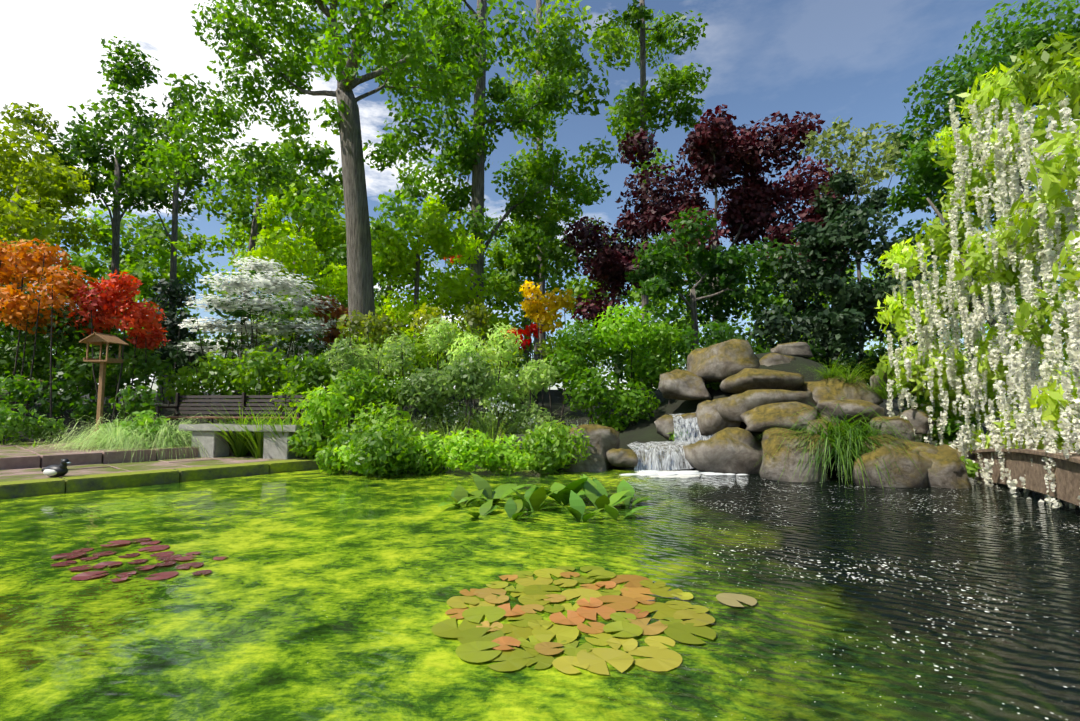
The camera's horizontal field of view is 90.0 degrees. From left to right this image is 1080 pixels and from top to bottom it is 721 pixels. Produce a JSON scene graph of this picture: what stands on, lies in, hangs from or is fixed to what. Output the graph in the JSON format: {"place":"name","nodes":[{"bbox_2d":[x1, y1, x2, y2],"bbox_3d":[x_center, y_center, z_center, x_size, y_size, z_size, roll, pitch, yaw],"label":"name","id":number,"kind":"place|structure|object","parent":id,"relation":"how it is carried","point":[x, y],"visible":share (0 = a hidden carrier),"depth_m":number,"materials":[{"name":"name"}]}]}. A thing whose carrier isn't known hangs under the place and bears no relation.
{"place":"outdoors","nodes":[
{"label":"outdoors","id":0,"kind":"place"},
{"bbox_2d":[0,440,232,469],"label":"wall","id":1,"kind":"structure","parent":0,"point":[12,456],"depth_m":8.96,"materials":[{"name":"beige stone"}]},
{"bbox_2d":[0,455,286,481],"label":"paving","id":2,"kind":"structure","parent":0,"point":[33,473],"depth_m":8.39,"materials":[{"name":"beige stone"}]},
{"bbox_2d":[41,459,70,476],"bbox_3d":[-6.400,1.421,7.148,0.482,0.248,0.211,-2,-5,20],"label":"tufted duck","id":3,"kind":"object","parent":2,"relation":"on","point":[58,470],"visible":1,"depth_m":7.08},
{"bbox_2d":[189,436,263,455],"bbox_3d":[-6.342,1.817,11.153,4.094,0.414,1.400,-1,-5,11],"label":"stone terrace bench","id":4,"kind":"object","parent":2,"relation":"on","point":[249,453],"depth_m":10.28,"materials":[{"name":"stone"}]},
{"bbox_2d":[155,393,312,425],"bbox_3d":[-6.293,1.134,11.163,3.294,0.950,0.608,-1,-5,10],"label":"park bench","id":5,"kind":"object","parent":4,"relation":"on","point":[195,400],"visible":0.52,"depth_m":11.40,"materials":[{"name":"brown wood"}]},
{"bbox_2d":[0,352,1042,477],"bbox_3d":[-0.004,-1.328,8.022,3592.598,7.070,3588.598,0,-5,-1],"label":"ground","id":6,"kind":"structure","parent":0,"point":[641,431],"depth_m":12.39,"materials":[{"name":"green plant"}]},
{"bbox_2d":[0,237,40,408],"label":"tree","id":7,"kind":"object","parent":6,"relation":"on","point":[16,358],"visible":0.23,"depth_m":12.08,"materials":[{"name":"plant"}]},
{"bbox_2d":[0,377,49,402],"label":"shrub","id":8,"kind":"object","parent":6,"relation":"on","point":[43,389],"visible":0.15,"depth_m":13.74,"materials":[{"name":"plant"}]},
{"bbox_2d":[0,228,73,364],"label":"tree","id":9,"kind":"object","parent":6,"relation":"on","point":[29,292],"depth_m":38.90,"materials":[{"name":"plant"}]},
{"bbox_2d":[0,102,101,403],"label":"tree","id":10,"kind":"object","parent":6,"relation":"on","point":[47,182],"visible":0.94,"depth_m":20.05,"materials":[{"name":"green plant"}]},
{"bbox_2d":[0,238,102,442],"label":"maple tree","id":11,"kind":"object","parent":6,"relation":"on","point":[35,264],"visible":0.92,"depth_m":11.73,"materials":[{"name":"orange plant"}]},
{"bbox_2d":[0,316,150,403],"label":"dark hedge","id":12,"kind":"object","parent":6,"relation":"on","point":[123,380],"visible":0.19,"depth_m":15.78,"materials":[{"name":"green plant"}]},
{"bbox_2d":[0,374,163,440],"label":"terrace shrub","id":13,"kind":"object","parent":6,"relation":"on","point":[20,390],"visible":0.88,"depth_m":11.45,"materials":[{"name":"green plant"}]},
{"bbox_2d":[0,270,172,434],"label":"maple tree","id":14,"kind":"object","parent":6,"relation":"on","point":[7,359],"depth_m":11.97,"materials":[{"name":"red plant"}]},
{"bbox_2d":[1,434,188,448],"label":"terrace grass","id":15,"kind":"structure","parent":6,"relation":"on","point":[39,443],"depth_m":10.24,"materials":[{"name":"green plant"}]},
{"bbox_2d":[0,401,191,444],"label":"terrace shrub","id":16,"kind":"object","parent":6,"relation":"on","point":[12,423],"visible":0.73,"depth_m":10.49,"materials":[{"name":"green plant"}]},
{"bbox_2d":[44,203,159,400],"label":"tree","id":17,"kind":"object","parent":6,"relation":"on","point":[104,230],"depth_m":38.81,"materials":[{"name":"plant"}]},
{"bbox_2d":[79,332,128,444],"bbox_3d":[-8.597,0.666,10.577,0.827,2.395,0.827,-2,-5,21],"label":"bird feeder","id":18,"kind":"object","parent":6,"relation":"on","point":[96,338],"visible":0.6,"depth_m":10.55,"materials":[{"name":"brown wood"}]},
{"bbox_2d":[32,36,207,403],"bbox_3d":[-21.674,-7.528,27.588,6.830,19.676,6.720,2,-5,-19],"label":"tree","id":19,"kind":"object","parent":6,"relation":"on","point":[85,148],"visible":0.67,"depth_m":26.90,"materials":[{"name":"green plant"}]},
{"bbox_2d":[31,410,233,463],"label":"fountain grass","id":20,"kind":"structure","parent":6,"relation":"on","point":[113,439],"depth_m":9.69,"materials":[{"name":"green plant"}]},
{"bbox_2d":[93,210,227,402],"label":"tree","id":21,"kind":"object","parent":6,"relation":"on","point":[153,236],"depth_m":35.42,"materials":[{"name":"green plant"}]},
{"bbox_2d":[90,104,231,403],"bbox_3d":[-19.172,-5.536,27.486,6.346,15.688,5.332,-4,-6,39],"label":"tree","id":22,"kind":"object","parent":6,"relation":"on","point":[151,186],"visible":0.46,"depth_m":27.55,"materials":[{"name":"green plant"}]},
{"bbox_2d":[0,459,324,498],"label":"pond kerb","id":23,"kind":"structure","parent":6,"relation":"on","point":[33,487],"depth_m":7.44,"materials":[{"name":"stone"}]},
{"bbox_2d":[131,278,216,406],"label":"yew column","id":24,"kind":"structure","parent":6,"relation":"on","point":[171,322],"depth_m":15.29,"materials":[{"name":"green plant"}]},
{"bbox_2d":[179,423,311,458],"bbox_3d":[-5.432,1.501,9.945,2.434,0.647,0.500,-1,-5,11],"label":"stone bench","id":25,"kind":"object","parent":6,"relation":"on","point":[216,447],"visible":0.6,"depth_m":9.79,"materials":[{"name":"grey stone"}]},
{"bbox_2d":[155,344,357,423],"bbox_3d":[-6.412,0.811,11.977,4.476,2.414,1.937,0,-5,-1],"label":"shrub","id":26,"kind":"object","parent":6,"relation":"on","point":[319,371],"visible":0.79,"depth_m":11.97,"materials":[{"name":"green plant"}]},
{"bbox_2d":[200,230,313,398],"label":"tree","id":27,"kind":"object","parent":6,"relation":"on","point":[224,291],"depth_m":36.22,"materials":[{"name":"green plant"}]},
{"bbox_2d":[171,115,344,394],"bbox_3d":[-10.886,-3.999,23.823,9.964,12.023,7.057,-3,-6,35],"label":"tree","id":28,"kind":"object","parent":6,"relation":"on","point":[316,157],"visible":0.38,"depth_m":22.82,"materials":[{"name":"green plant"}]},
{"bbox_2d":[177,256,344,432],"bbox_3d":[-7.119,-0.237,13.637,3.866,4.766,3.437,0,-5,-1],"label":"dogwood","id":29,"kind":"object","parent":6,"relation":"on","point":[275,286],"depth_m":13.34,"materials":[{"name":"white plant"}]},
{"bbox_2d":[191,394,339,457],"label":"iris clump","id":30,"kind":"object","parent":6,"relation":"on","point":[241,445],"visible":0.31,"depth_m":9.84,"materials":[{"name":"green plant"}]},
{"bbox_2d":[231,183,347,392],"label":"lime tree","id":31,"kind":"object","parent":6,"relation":"on","point":[279,247],"visible":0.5,"depth_m":18.32,"materials":[{"name":"green plant"}]},
{"bbox_2d":[138,0,483,428],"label":"tree","id":32,"kind":"object","parent":6,"relation":"on","point":[412,50],"visible":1,"depth_m":13.88,"materials":[{"name":"green plant"}]},
{"bbox_2d":[255,246,377,399],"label":"tree","id":33,"kind":"object","parent":6,"relation":"on","point":[317,281],"depth_m":33.87,"materials":[{"name":"plant"}]},
{"bbox_2d":[309,295,348,423],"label":"maple tree","id":34,"kind":"object","parent":6,"relation":"on","point":[333,334],"visible":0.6,"depth_m":14.36,"materials":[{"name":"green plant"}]},
{"bbox_2d":[286,367,417,458],"bbox_3d":[-3.405,1.180,10.072,2.179,2.172,2.026,0,-5,-1],"label":"bank shrub","id":35,"kind":"object","parent":6,"relation":"on","point":[351,395],"visible":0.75,"depth_m":9.71,"materials":[{"name":"green plant"}]},
{"bbox_2d":[302,221,412,343],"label":"green tree","id":36,"kind":"object","parent":6,"relation":"on","point":[374,227],"visible":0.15,"depth_m":20.50,"materials":[{"name":"green plant"}]},
{"bbox_2d":[330,210,442,391],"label":"tree","id":37,"kind":"object","parent":6,"relation":"on","point":[398,285],"depth_m":37.68,"materials":[{"name":"green plant"}]},
{"bbox_2d":[335,299,492,423],"bbox_3d":[-2.808,0.236,11.768,3.513,3.219,1.330,0,-5,-1],"label":"olive shrub","id":38,"kind":"object","parent":6,"relation":"on","point":[357,323],"visible":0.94,"depth_m":11.82,"materials":[{"name":"green plant"}]},
{"bbox_2d":[323,317,521,436],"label":"shrubs","id":39,"kind":"object","parent":6,"relation":"on","point":[444,340],"visible":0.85,"depth_m":10.68,"materials":[{"name":"green plant"}]},
{"bbox_2d":[371,193,513,383],"bbox_3d":[-3.662,-2.243,18.021,5.623,7.257,5.305,0,-5,-1],"label":"lime tree","id":40,"kind":"object","parent":6,"relation":"on","point":[442,240],"visible":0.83,"depth_m":17.48,"materials":[{"name":"green plant"}]},
{"bbox_2d":[329,408,568,452],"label":"shrubs","id":41,"kind":"object","parent":6,"relation":"on","point":[493,427],"visible":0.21,"depth_m":9.66,"materials":[{"name":"green plant"}]},
{"bbox_2d":[442,248,461,319],"bbox_3d":[-4.025,-1.962,22.221,1.456,7.102,1.047,4,-6,-37],"label":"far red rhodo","id":42,"kind":"object","parent":6,"relation":"on","point":[451,258],"visible":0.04,"depth_m":22.35,"materials":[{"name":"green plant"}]},
{"bbox_2d":[324,401,580,442],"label":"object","id":43,"kind":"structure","parent":6,"relation":"on","point":[466,427],"depth_m":10.40,"materials":[{"name":"green plant"}]},
{"bbox_2d":[337,320,568,430],"bbox_3d":[-2.172,0.443,13.328,5.998,3.010,2.335,0,-5,-1],"label":"shrub","id":44,"kind":"object","parent":6,"relation":"on","point":[420,349],"visible":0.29,"depth_m":13.26,"materials":[{"name":"green plant"}]},
{"bbox_2d":[410,230,529,388],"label":"tree","id":45,"kind":"object","parent":6,"relation":"on","point":[489,278],"depth_m":39.26,"materials":[{"name":"green plant"}]},
{"bbox_2d":[396,350,559,446],"bbox_3d":[-1.436,1.148,10.669,3.623,2.560,2.496,-2,-5,21],"label":"bank shrub","id":46,"kind":"object","parent":6,"relation":"on","point":[473,375],"visible":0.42,"depth_m":10.29,"materials":[{"name":"green plant"}]},
{"bbox_2d":[415,393,542,442],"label":"shrub bank flowers","id":47,"kind":"object","parent":6,"relation":"on","point":[492,404],"visible":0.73,"depth_m":9.98,"materials":[{"name":"green plant"}]},
{"bbox_2d":[359,0,602,381],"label":"tall tree","id":48,"kind":"object","parent":6,"relation":"on","point":[467,151],"visible":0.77,"depth_m":19.14,"materials":[{"name":"green plant"}]},
{"bbox_2d":[325,337,686,392],"bbox_3d":[0.797,0.797,16.707,14.332,3.038,3.849,0,-5,-1],"label":"shrub","id":49,"kind":"object","parent":6,"relation":"on","point":[620,374],"visible":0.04,"depth_m":16.06,"materials":[{"name":"green plant"}]},
{"bbox_2d":[500,323,540,418],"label":"red maple","id":50,"kind":"object","parent":6,"relation":"on","point":[527,332],"visible":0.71,"depth_m":13.63,"materials":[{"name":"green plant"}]},
{"bbox_2d":[484,222,586,388],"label":"tree","id":51,"kind":"object","parent":6,"relation":"on","point":[552,280],"depth_m":41.42,"materials":[{"name":"green plant"}]},
{"bbox_2d":[485,207,607,389],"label":"tree","id":52,"kind":"object","parent":6,"relation":"on","point":[518,266],"visible":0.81,"depth_m":19.11,"materials":[{"name":"green plant"}]},
{"bbox_2d":[518,280,577,419],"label":"tree","id":53,"kind":"object","parent":6,"relation":"on","point":[539,306],"visible":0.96,"depth_m":13.73,"materials":[{"name":"yellow plant"}]},
{"bbox_2d":[484,0,640,388],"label":"poplar tree","id":54,"kind":"object","parent":6,"relation":"on","point":[559,206],"visible":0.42,"depth_m":22.92,"materials":[{"name":"green plant"}]},
{"bbox_2d":[563,424,619,471],"bbox_3d":[0.875,1.583,9.488,1.022,0.948,1.151,0,-5,-1],"label":"boulder","id":55,"kind":"object","parent":6,"relation":"on","point":[603,440],"visible":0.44,"depth_m":9.11,"materials":[{"name":"grey stone"}]},
{"bbox_2d":[543,302,683,431],"bbox_3d":[1.585,0.281,11.811,3.072,2.990,2.141,0,-5,-1],"label":"bright green shrub","id":56,"kind":"object","parent":6,"relation":"on","point":[595,394],"visible":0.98,"depth_m":11.49,"materials":[{"name":"green plant"}]},
{"bbox_2d":[559,230,680,389],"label":"tree","id":57,"kind":"object","parent":6,"relation":"on","point":[630,299],"depth_m":43.21,"materials":[{"name":"green plant"}]},
{"bbox_2d":[606,448,637,466],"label":"rock","id":58,"kind":"object","parent":6,"relation":"on","point":[620,457],"visible":1,"depth_m":9.09,"materials":[{"name":"brown stone"}]},
{"bbox_2d":[611,444,685,469],"bbox_3d":[2.130,1.755,9.663,1.809,0.514,0.936,0,-5,-1],"label":"fall ledge","id":59,"kind":"object","parent":6,"relation":"on","point":[640,459],"visible":0.02,"depth_m":9.28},
{"bbox_2d":[592,0,711,389],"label":"poplar tree","id":60,"kind":"object","parent":6,"relation":"on","point":[637,112],"visible":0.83,"depth_m":27.65,"materials":[{"name":"green plant"}]},
{"bbox_2d":[654,413,696,438],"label":"rock","id":61,"kind":"object","parent":6,"relation":"on","point":[664,424],"visible":0.17,"depth_m":9.96,"materials":[{"name":"grey stone"}]},
{"bbox_2d":[658,369,710,399],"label":"boulder","id":62,"kind":"object","parent":6,"relation":"on","point":[678,384],"visible":0.96,"depth_m":10.44,"materials":[{"name":"grey stone"}]},
{"bbox_2d":[629,233,747,384],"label":"tree","id":63,"kind":"object","parent":6,"relation":"on","point":[664,300],"depth_m":34.10,"materials":[{"name":"green plant"}]},
{"bbox_2d":[600,206,797,362],"bbox_3d":[4.054,-1.288,14.375,5.203,5.055,3.553,0,-5,-1],"label":"green tree","id":64,"kind":"object","parent":6,"relation":"on","point":[727,267],"visible":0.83,"depth_m":13.74,"materials":[{"name":"green plant"}]},
{"bbox_2d":[562,104,855,338],"bbox_3d":[5.507,-3.162,17.417,9.472,8.723,6.726,0,-5,-1],"label":"copper beech tree","id":65,"kind":"object","parent":6,"relation":"on","point":[719,149],"visible":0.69,"depth_m":17.05,"materials":[{"name":"purple plant"}]},
{"bbox_2d":[695,400,740,436],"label":"boulder","id":66,"kind":"object","parent":6,"relation":"on","point":[710,420],"visible":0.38,"depth_m":9.55,"materials":[{"name":"grey stone"}]},
{"bbox_2d":[679,427,762,473],"bbox_3d":[3.083,1.525,9.118,1.468,0.810,1.085,0,-5,-1],"label":"boulder","id":67,"kind":"object","parent":6,"relation":"on","point":[729,450],"visible":0.81,"depth_m":8.69,"materials":[{"name":"grey stone"}]},
{"bbox_2d":[740,401,816,431],"bbox_3d":[3.991,0.942,9.031,1.151,0.518,0.993,0,-5,-1],"label":"boulder","id":68,"kind":"object","parent":67,"relation":"on","point":[761,418],"visible":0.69,"depth_m":8.74,"materials":[{"name":"brown stone"}]},
{"bbox_2d":[686,339,759,382],"bbox_3d":[3.683,0.025,10.980,1.397,0.879,1.130,0,-5,-1],"label":"boulder","id":69,"kind":"object","parent":6,"relation":"on","point":[720,362],"visible":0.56,"depth_m":10.57,"materials":[{"name":"brown stone"}]},
{"bbox_2d":[719,368,805,393],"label":"boulder","id":70,"kind":"object","parent":6,"relation":"on","point":[744,380],"visible":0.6,"depth_m":9.63,"materials":[{"name":"brown stone"}]},
{"bbox_2d":[712,389,818,421],"bbox_3d":[3.978,0.814,9.645,1.818,0.590,1.227,0,-5,-1],"label":"boulder","id":71,"kind":"object","parent":6,"relation":"on","point":[734,407],"visible":0.6,"depth_m":9.17,"materials":[{"name":"stone"}]},
{"bbox_2d":[759,353,795,365],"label":"boulder","id":72,"kind":"object","parent":6,"relation":"on","point":[769,359],"visible":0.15,"depth_m":11.03,"materials":[{"name":"stone"}]},
{"bbox_2d":[725,230,842,354],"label":"tree","id":73,"kind":"object","parent":6,"relation":"on","point":[759,346],"depth_m":36.06,"materials":[{"name":"plant"}]},
{"bbox_2d":[771,342,813,357],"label":"boulder","id":74,"kind":"object","parent":6,"relation":"on","point":[800,349],"visible":0.71,"depth_m":11.43,"materials":[{"name":"stone"}]},
{"bbox_2d":[651,320,950,408],"bbox_3d":[6.371,0.280,12.489,7.549,2.428,1.870,1,-5,-10],"label":"rockery shrub","id":75,"kind":"object","parent":6,"relation":"on","point":[714,332],"visible":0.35,"depth_m":12.33,"materials":[{"name":"green plant"}]},
{"bbox_2d":[666,382,939,440],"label":"rockery ferns","id":76,"kind":"object","parent":6,"relation":"on","point":[714,385],"visible":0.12,"depth_m":10.81,"materials":[{"name":"green plant"}]},
{"bbox_2d":[761,241,882,381],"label":"tree","id":77,"kind":"object","parent":6,"relation":"on","point":[847,282],"depth_m":34.66,"materials":[{"name":"plant"}]},
{"bbox_2d":[800,374,883,404],"bbox_3d":[5.354,0.535,9.722,1.263,0.630,0.902,0,-5,-1],"label":"boulder","id":78,"kind":"object","parent":6,"relation":"on","point":[836,388],"visible":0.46,"depth_m":9.41,"materials":[{"name":"brown stone"}]},
{"bbox_2d":[802,354,915,398],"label":"ornamental grass","id":79,"kind":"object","parent":78,"relation":"on","point":[834,372],"depth_m":9.48,"materials":[{"name":"green plant"}]},
{"bbox_2d":[752,397,936,490],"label":"ornamental grass","id":80,"kind":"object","parent":6,"relation":"on","point":[847,447],"depth_m":7.84,"materials":[{"name":"green plant"}]},
{"bbox_2d":[800,419,846,438],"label":"boulder","id":81,"kind":"object","parent":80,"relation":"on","point":[816,422],"visible":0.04,"depth_m":8.54,"materials":[{"name":"stone"}]},
{"bbox_2d":[815,399,884,422],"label":"boulder","id":82,"kind":"object","parent":81,"relation":"on","point":[852,407],"visible":0.65,"depth_m":8.49,"materials":[{"name":"grey stone"}]},
{"bbox_2d":[747,170,942,386],"bbox_3d":[7.272,-1.815,12.997,3.879,6.144,4.132,-3,-6,35],"label":"dark conifer tree","id":83,"kind":"object","parent":6,"relation":"on","point":[842,322],"visible":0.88,"depth_m":12.61,"materials":[{"name":"green plant"}]},
{"bbox_2d":[800,116,942,362],"bbox_3d":[9.331,-3.101,15.295,5.595,8.757,3.301,4,-6,-39],"label":"twiggy tree","id":84,"kind":"object","parent":6,"relation":"on","point":[875,173],"visible":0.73,"depth_m":15.15,"materials":[{"name":"green plant"}]},
{"bbox_2d":[865,416,915,440],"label":"boulder","id":85,"kind":"object","parent":6,"relation":"on","point":[901,422],"visible":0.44,"depth_m":8.16,"materials":[{"name":"stone"}]},
{"bbox_2d":[870,371,926,397],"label":"boulder","id":86,"kind":"object","parent":6,"relation":"on","point":[874,378],"visible":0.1,"depth_m":9.36,"materials":[{"name":"stone"}]},
{"bbox_2d":[844,240,959,373],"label":"tree","id":87,"kind":"object","parent":6,"relation":"on","point":[894,342],"depth_m":39.06,"materials":[{"name":"plant"}]},
{"bbox_2d":[898,408,934,434],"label":"boulder","id":88,"kind":"object","parent":6,"relation":"on","point":[917,419],"visible":0.67,"depth_m":8.56,"materials":[{"name":"stone"}]},
{"bbox_2d":[899,395,977,445],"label":"bank ferns","id":89,"kind":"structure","parent":6,"relation":"on","point":[951,427],"depth_m":8.73,"materials":[{"name":"green plant"}]},
{"bbox_2d":[933,438,980,473],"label":"rock","id":90,"kind":"object","parent":6,"relation":"on","point":[971,457],"visible":0.02,"depth_m":8.40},
{"bbox_2d":[924,238,1017,388],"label":"tree","id":91,"kind":"object","parent":6,"relation":"on","point":[962,346],"depth_m":41.11,"materials":[{"name":"plant"}]},
{"bbox_2d":[872,31,1079,508],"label":"wisteria vine","id":92,"kind":"object","parent":6,"relation":"on","point":[1041,244],"visible":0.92,"depth_m":7.36,"materials":[{"name":"white plant"}]},
{"bbox_2d":[881,0,1079,400],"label":"tree","id":93,"kind":"object","parent":6,"relation":"on","point":[930,175],"visible":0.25,"depth_m":14.47,"materials":[{"name":"green plant"}]},
{"bbox_2d":[960,234,1070,382],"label":"tree","id":94,"kind":"object","parent":6,"relation":"on","point":[1019,299],"depth_m":34.79,"materials":[{"name":"plant"}]},
{"bbox_2d":[970,448,1079,505],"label":"retaining wall","id":95,"kind":"structure","parent":6,"relation":"on","point":[1018,463],"depth_m":6.10,"materials":[{"name":"brown stone"}]},
{"bbox_2d":[0,467,1079,720],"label":"pond water","id":96,"kind":"structure","parent":0,"point":[318,595],"depth_m":3.09,"materials":[{"name":"green liquid"}]},
{"bbox_2d":[51,538,226,581],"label":"water lily pads","id":97,"kind":"object","parent":96,"relation":"on","point":[123,575],"visible":0.9,"depth_m":3.78,"materials":[{"name":"plant"}]},
{"bbox_2d":[498,434,562,468],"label":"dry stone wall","id":98,"kind":"structure","parent":96,"relation":"in","point":[517,435],"depth_m":9.68,"materials":[{"name":"stone"}]},
{"bbox_2d":[438,472,656,521],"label":"aquatic plants","id":99,"kind":"object","parent":96,"relation":"on","point":[573,495],"visible":0.94,"depth_m":5.85,"materials":[{"name":"green plant"}]},
{"bbox_2d":[431,566,756,674],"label":"lily pads","id":100,"kind":"object","parent":96,"relation":"on","point":[469,631],"visible":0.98,"depth_m":2.72,"materials":[{"name":"green plant"}]},
{"bbox_2d":[314,414,982,479],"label":"bank plants","id":101,"kind":"object","parent":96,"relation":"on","point":[387,448],"visible":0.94,"depth_m":8.51,"materials":[{"name":"green plant"}]},
{"bbox_2d":[628,412,712,470],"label":"waterfall","id":102,"kind":"structure","parent":96,"relation":"on","point":[676,456],"depth_m":9.21,"materials":[{"name":"white liquid"}]},
{"bbox_2d":[620,470,747,475],"bbox_3d":[2.382,1.831,8.790,2.278,0.030,0.644,0,-5,-1],"label":"waterfall foam","id":103,"kind":"object","parent":96,"relation":"on","point":[668,473],"visible":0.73,"depth_m":8.63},
{"bbox_2d":[759,427,832,481],"bbox_3d":[3.854,1.482,8.342,1.047,0.922,1.201,0,-5,-1],"label":"boulder","id":104,"kind":"object","parent":96,"relation":"in","point":[773,466],"visible":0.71,"depth_m":7.94,"materials":[{"name":"brown stone"}]},
{"bbox_2d":[852,434,937,487],"bbox_3d":[4.997,1.478,7.728,1.314,0.834,1.002,0,-5,-1],"label":"boulder","id":105,"kind":"object","parent":96,"relation":"in","point":[904,471],"visible":0.69,"depth_m":7.33,"materials":[{"name":"brown stone"}]},
{"bbox_2d":[919,444,971,488],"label":"boulder","id":106,"kind":"object","parent":96,"relation":"in","point":[948,468],"visible":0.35,"depth_m":7.23,"materials":[{"name":"brown stone"}]},
{"bbox_2d":[0,0,1079,391],"label":"sky","id":107,"kind":"structure","parent":0,"point":[859,60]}
]}

